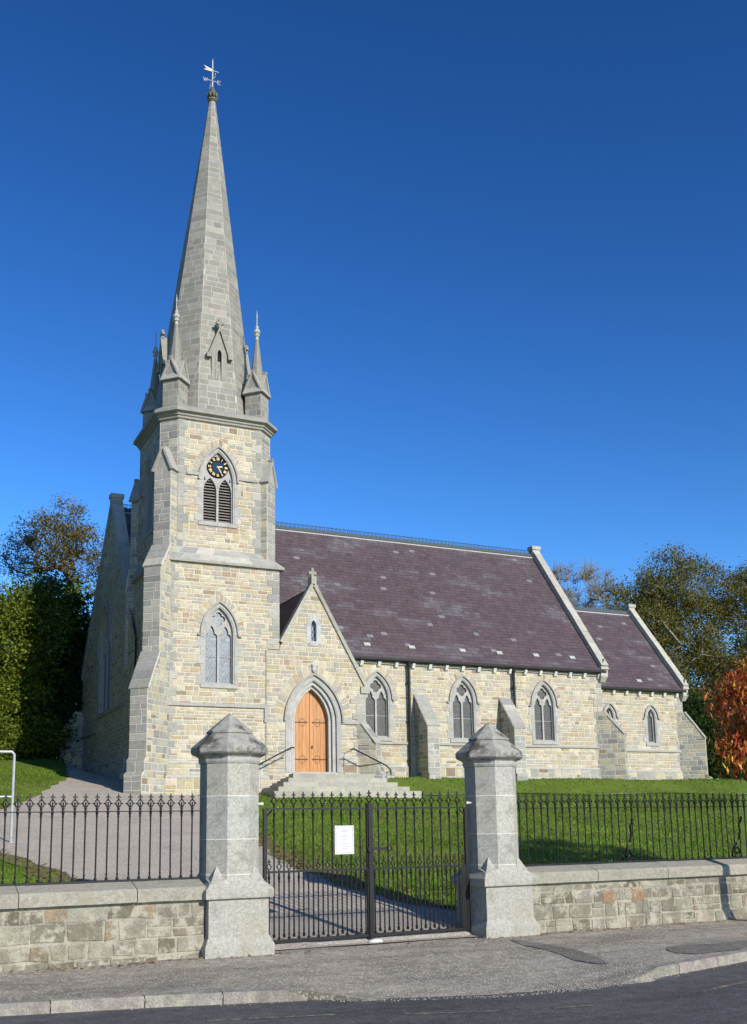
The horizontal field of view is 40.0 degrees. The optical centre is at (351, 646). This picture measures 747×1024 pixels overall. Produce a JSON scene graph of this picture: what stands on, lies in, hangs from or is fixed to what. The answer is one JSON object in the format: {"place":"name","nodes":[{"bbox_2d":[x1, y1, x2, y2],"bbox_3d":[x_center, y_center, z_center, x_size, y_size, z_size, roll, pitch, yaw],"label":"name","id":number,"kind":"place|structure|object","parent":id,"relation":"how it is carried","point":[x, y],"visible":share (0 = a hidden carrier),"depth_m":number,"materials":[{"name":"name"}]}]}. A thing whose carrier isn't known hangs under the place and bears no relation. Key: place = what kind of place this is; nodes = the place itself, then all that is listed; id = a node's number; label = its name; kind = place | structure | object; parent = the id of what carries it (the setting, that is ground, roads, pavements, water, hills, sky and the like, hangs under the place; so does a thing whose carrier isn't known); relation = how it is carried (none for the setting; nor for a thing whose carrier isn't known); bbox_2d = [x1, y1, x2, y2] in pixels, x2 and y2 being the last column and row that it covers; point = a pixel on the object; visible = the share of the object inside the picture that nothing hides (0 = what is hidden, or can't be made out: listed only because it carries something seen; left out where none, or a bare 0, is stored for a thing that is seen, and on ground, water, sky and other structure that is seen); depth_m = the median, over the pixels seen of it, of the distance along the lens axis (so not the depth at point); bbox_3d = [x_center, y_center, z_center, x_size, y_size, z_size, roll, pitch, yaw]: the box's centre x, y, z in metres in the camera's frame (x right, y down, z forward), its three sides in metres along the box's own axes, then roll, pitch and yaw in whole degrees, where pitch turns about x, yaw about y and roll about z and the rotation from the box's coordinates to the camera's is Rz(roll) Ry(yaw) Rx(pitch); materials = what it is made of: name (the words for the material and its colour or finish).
{"place":"outdoors","nodes":[
{"label":"outdoors","id":0,"kind":"place"},
{"bbox_2d":[0,837,454,910],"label":"earth verge","id":1,"kind":"structure","parent":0,"point":[56,876],"depth_m":18.65,"materials":[{"name":"brown soil"}]},
{"bbox_2d":[0,762,477,949],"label":"gravel path","id":2,"kind":"structure","parent":0,"point":[80,783],"depth_m":20.55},
{"bbox_2d":[0,750,15,842],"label":"tube barrier","id":3,"kind":"object","parent":2,"relation":"on","point":[12,791],"visible":0.85,"depth_m":21.11,"materials":[{"name":"metal"}]},
{"bbox_2d":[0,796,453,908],"bbox_3d":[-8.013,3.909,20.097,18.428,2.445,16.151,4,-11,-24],"label":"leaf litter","id":4,"kind":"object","parent":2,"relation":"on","point":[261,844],"visible":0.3,"depth_m":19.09,"materials":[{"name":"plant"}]},
{"bbox_2d":[368,939,382,943],"bbox_3d":[0.339,4.171,14.513,0.240,0.070,0.133,4,-11,-24],"label":"gate stop","id":5,"kind":"object","parent":2,"relation":"on","point":[375,940],"visible":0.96,"depth_m":14.46,"materials":[{"name":"paint"}]},
{"bbox_2d":[0,918,746,1009],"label":"pavement","id":6,"kind":"structure","parent":0,"point":[132,978],"depth_m":12.39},
{"bbox_2d":[0,879,205,970],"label":"boundary wall","id":7,"kind":"structure","parent":6,"relation":"on","point":[64,925],"depth_m":12.74,"materials":[{"name":"stone"}]},
{"bbox_2d":[0,793,199,885],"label":"railing","id":8,"kind":"object","parent":7,"relation":"on","point":[85,811],"visible":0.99,"depth_m":13.14,"materials":[{"name":"black metal"}]},
{"bbox_2d":[191,714,274,958],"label":"gate pillar","id":9,"kind":"structure","parent":6,"relation":"on","point":[228,751],"depth_m":13.63,"materials":[{"name":"stone"}]},
{"bbox_2d":[259,791,369,942],"bbox_3d":[-0.516,3.076,14.390,1.722,2.070,0.050,4,-11,-26],"label":"gate leaf","id":10,"kind":"object","parent":9,"relation":"attached to","point":[367,911],"visible":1,"depth_m":14.37,"materials":[{"name":"black paint"}]},
{"bbox_2d":[334,825,353,853],"bbox_3d":[-0.101,2.751,14.601,0.300,0.400,0.010,4,-11,-26],"label":"notice","id":11,"kind":"object","parent":10,"relation":"attached to","point":[344,839],"visible":1,"depth_m":14.60,"materials":[{"name":"white paper"}]},
{"bbox_2d":[10,919,737,972],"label":"fallen leaves","id":12,"kind":"object","parent":6,"relation":"on","point":[153,961],"visible":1,"depth_m":14.15,"materials":[{"name":"brown plant"}]},
{"bbox_2d":[79,927,731,1009],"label":"loose chippings","id":13,"kind":"object","parent":6,"relation":"on","point":[575,982],"visible":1,"depth_m":11.69,"materials":[{"name":"grey gravel"}]},
{"bbox_2d":[452,723,539,937],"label":"gate pillar","id":14,"kind":"structure","parent":6,"relation":"on","point":[503,879],"depth_m":15.47,"materials":[{"name":"stone"}]},
{"bbox_2d":[365,790,471,938],"bbox_3d":[1.032,3.165,15.111,1.819,2.095,0.095,4,-11,-26],"label":"gate leaf","id":15,"kind":"object","parent":14,"relation":"attached to","point":[466,907],"visible":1,"depth_m":15.08,"materials":[{"name":"black paint"}]},
{"bbox_2d":[512,939,608,963],"bbox_3d":[2.770,4.042,13.647,0.396,0.068,2.359,3,-10,-19],"label":"tarmac patch","id":16,"kind":"object","parent":6,"relation":"on","point":[574,954],"visible":1,"depth_m":13.45,"materials":[{"name":"grey asphalt"}]},
{"bbox_2d":[526,858,746,932],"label":"boundary wall","id":17,"kind":"structure","parent":6,"relation":"on","point":[589,896],"depth_m":16.45,"materials":[{"name":"stone"}]},
{"bbox_2d":[517,793,746,866],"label":"railing","id":18,"kind":"object","parent":17,"relation":"on","point":[626,850],"visible":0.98,"depth_m":16.98,"materials":[{"name":"black metal"}]},
{"bbox_2d":[667,940,746,953],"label":"tarmac patch","id":19,"kind":"object","parent":6,"relation":"on","point":[703,948],"visible":1,"depth_m":13.84,"materials":[{"name":"grey asphalt"}]},
{"bbox_2d":[0,961,746,1023],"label":"road","id":20,"kind":"structure","parent":0,"point":[692,997],"depth_m":10.21,"materials":[{"name":"grey asphalt"}]},
{"bbox_2d":[0,988,306,1015],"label":"kerb","id":21,"kind":"structure","parent":20,"relation":"on","point":[92,1003],"depth_m":10.54,"materials":[{"name":"grey concrete"}]},
{"bbox_2d":[206,981,746,1020],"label":"road marking","id":22,"kind":"object","parent":20,"relation":"on","point":[439,1012],"visible":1,"depth_m":10.00,"materials":[{"name":"yellow paint"}]},
{"bbox_2d":[644,949,746,977],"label":"kerb","id":23,"kind":"structure","parent":20,"relation":"on","point":[694,964],"depth_m":12.61,"materials":[{"name":"grey concrete"}]},
{"bbox_2d":[0,754,746,909],"bbox_3d":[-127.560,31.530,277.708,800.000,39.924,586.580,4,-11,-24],"label":"lawn","id":24,"kind":"structure","parent":0,"point":[38,762],"depth_m":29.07,"materials":[{"name":"green plant"}]},
{"bbox_2d":[0,649,18,734],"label":"laurel tree","id":25,"kind":"object","parent":24,"relation":"on","point":[4,701],"visible":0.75,"depth_m":40.67,"materials":[{"name":"green plant"}]},
{"bbox_2d":[0,703,77,760],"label":"hedge bush","id":26,"kind":"object","parent":24,"relation":"on","point":[37,747],"visible":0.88,"depth_m":40.93,"materials":[{"name":"green plant"}]},
{"bbox_2d":[0,565,81,759],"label":"laurel tree","id":27,"kind":"object","parent":24,"relation":"on","point":[18,612],"visible":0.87,"depth_m":41.97,"materials":[{"name":"green plant"}]},
{"bbox_2d":[0,572,92,752],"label":"laurel tree","id":28,"kind":"object","parent":24,"relation":"on","point":[78,586],"visible":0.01,"depth_m":49.30,"materials":[{"name":"green plant"}]},
{"bbox_2d":[0,489,105,604],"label":"autumn tree","id":29,"kind":"object","parent":24,"relation":"on","point":[72,536],"visible":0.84,"depth_m":51.52,"materials":[{"name":"green plant"}]},
{"bbox_2d":[24,559,94,762],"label":"laurel tree","id":30,"kind":"object","parent":24,"relation":"on","point":[72,682],"visible":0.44,"depth_m":44.27,"materials":[{"name":"green plant"}]},
{"bbox_2d":[60,59,712,797],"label":"church","id":31,"kind":"structure","parent":24,"relation":"on","point":[328,663],"depth_m":36.88,"materials":[{"name":"stone"}]},
{"bbox_2d":[97,598,113,715],"bbox_3d":[-9.332,0.365,39.323,0.350,4.551,3.000,4,-11,-24],"label":"window","id":32,"kind":"structure","parent":31,"relation":"in","point":[105,640],"depth_m":39.92,"materials":[{"name":"stone"}]},
{"bbox_2d":[142,451,154,540],"bbox_3d":[-6.821,-5.260,35.172,0.385,3.061,1.860,4,-11,-24],"label":"belfry window","id":33,"kind":"structure","parent":31,"relation":"in","point":[148,486],"depth_m":35.46,"materials":[{"name":"stone"}]},
{"bbox_2d":[191,439,244,528],"bbox_3d":[-4.508,-5.440,34.319,1.860,3.061,0.505,4,-11,-24],"label":"belfry window","id":34,"kind":"structure","parent":31,"relation":"in","point":[218,501],"depth_m":34.26,"materials":[{"name":"stone"}]},
{"bbox_2d":[193,594,244,688],"bbox_3d":[-4.300,-0.188,33.195,1.760,3.123,0.350,4,-11,-24],"label":"window","id":35,"kind":"structure","parent":31,"relation":"in","point":[220,627],"depth_m":33.20,"materials":[{"name":"stone"}]},
{"bbox_2d":[295,691,309,771],"bbox_3d":[-1.702,2.721,34.156,0.628,2.923,0.075,4,-11,-24],"label":"door","id":36,"kind":"structure","parent":31,"relation":"in","point":[302,758],"depth_m":34.12,"materials":[{"name":"brown wood"}]},
{"bbox_2d":[306,615,320,645],"bbox_3d":[-1.295,-0.535,34.547,0.520,1.062,0.155,4,-11,-24],"label":"window","id":37,"kind":"structure","parent":31,"relation":"in","point":[310,627],"depth_m":34.53,"materials":[{"name":"stone"}]},
{"bbox_2d":[309,690,326,771],"bbox_3d":[-1.109,2.756,34.411,0.628,2.923,0.100,4,-11,-24],"label":"door","id":38,"kind":"structure","parent":31,"relation":"in","point":[317,716],"depth_m":34.36,"materials":[{"name":"brown wood"}]},
{"bbox_2d":[363,664,397,740],"bbox_3d":[0.916,2.083,38.334,1.760,2.883,0.350,4,-11,-24],"label":"window","id":39,"kind":"structure","parent":31,"relation":"in","point":[378,704],"depth_m":38.39,"materials":[{"name":"stone"}]},
{"bbox_2d":[443,670,482,742],"bbox_3d":[4.300,2.297,39.864,1.760,2.883,0.350,4,-11,-24],"label":"window","id":40,"kind":"structure","parent":31,"relation":"in","point":[463,699],"depth_m":39.88,"materials":[{"name":"stone"}]},
{"bbox_2d":[526,673,561,744],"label":"window","id":41,"kind":"structure","parent":31,"relation":"in","point":[544,699],"depth_m":41.43,"materials":[{"name":"stone"}]},
{"bbox_2d":[603,702,619,722],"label":"window","id":42,"kind":"structure","parent":31,"relation":"in","point":[609,707],"depth_m":44.22,"materials":[{"name":"stone"}]},
{"bbox_2d":[643,704,660,745],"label":"window","id":43,"kind":"structure","parent":31,"relation":"in","point":[651,719],"depth_m":45.10,"materials":[{"name":"stone"}]},
{"bbox_2d":[550,558,622,609],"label":"bare tree","id":44,"kind":"object","parent":24,"relation":"on","point":[586,577],"visible":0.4,"depth_m":72.48,"materials":[{"name":"brown plant"}]},
{"bbox_2d":[594,538,742,713],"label":"woodland tree","id":45,"kind":"object","parent":24,"relation":"on","point":[665,611],"visible":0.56,"depth_m":64.76,"materials":[{"name":"green plant"}]},
{"bbox_2d":[613,588,746,763],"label":"woodland tree","id":46,"kind":"object","parent":24,"relation":"on","point":[701,673],"visible":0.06,"depth_m":71.01,"materials":[{"name":"green plant"}]},
{"bbox_2d":[678,556,746,745],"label":"woodland tree","id":47,"kind":"object","parent":24,"relation":"on","point":[727,610],"visible":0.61,"depth_m":67.10,"materials":[{"name":"green plant"}]},
{"bbox_2d":[682,686,746,779],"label":"evergreen bush","id":48,"kind":"object","parent":24,"relation":"on","point":[697,715],"visible":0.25,"depth_m":56.84,"materials":[{"name":"green plant"}]},
{"bbox_2d":[686,651,746,782],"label":"cherry tree","id":49,"kind":"object","parent":24,"relation":"on","point":[739,758],"visible":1,"depth_m":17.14,"materials":[{"name":"red plant"}]},
{"bbox_2d":[710,717,746,779],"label":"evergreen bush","id":50,"kind":"object","parent":24,"relation":"on","point":[728,760],"visible":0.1,"depth_m":58.38,"materials":[{"name":"green plant"}]},
{"bbox_2d":[0,0,746,732],"label":"sky","id":51,"kind":"structure","parent":0,"point":[490,256],"materials":[{"name":"blue"}]},
{"bbox_2d":[426,793,704,794],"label":"footpath","id":52,"kind":"structure","parent":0,"point":[579,794],"depth_m":37.01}
]}

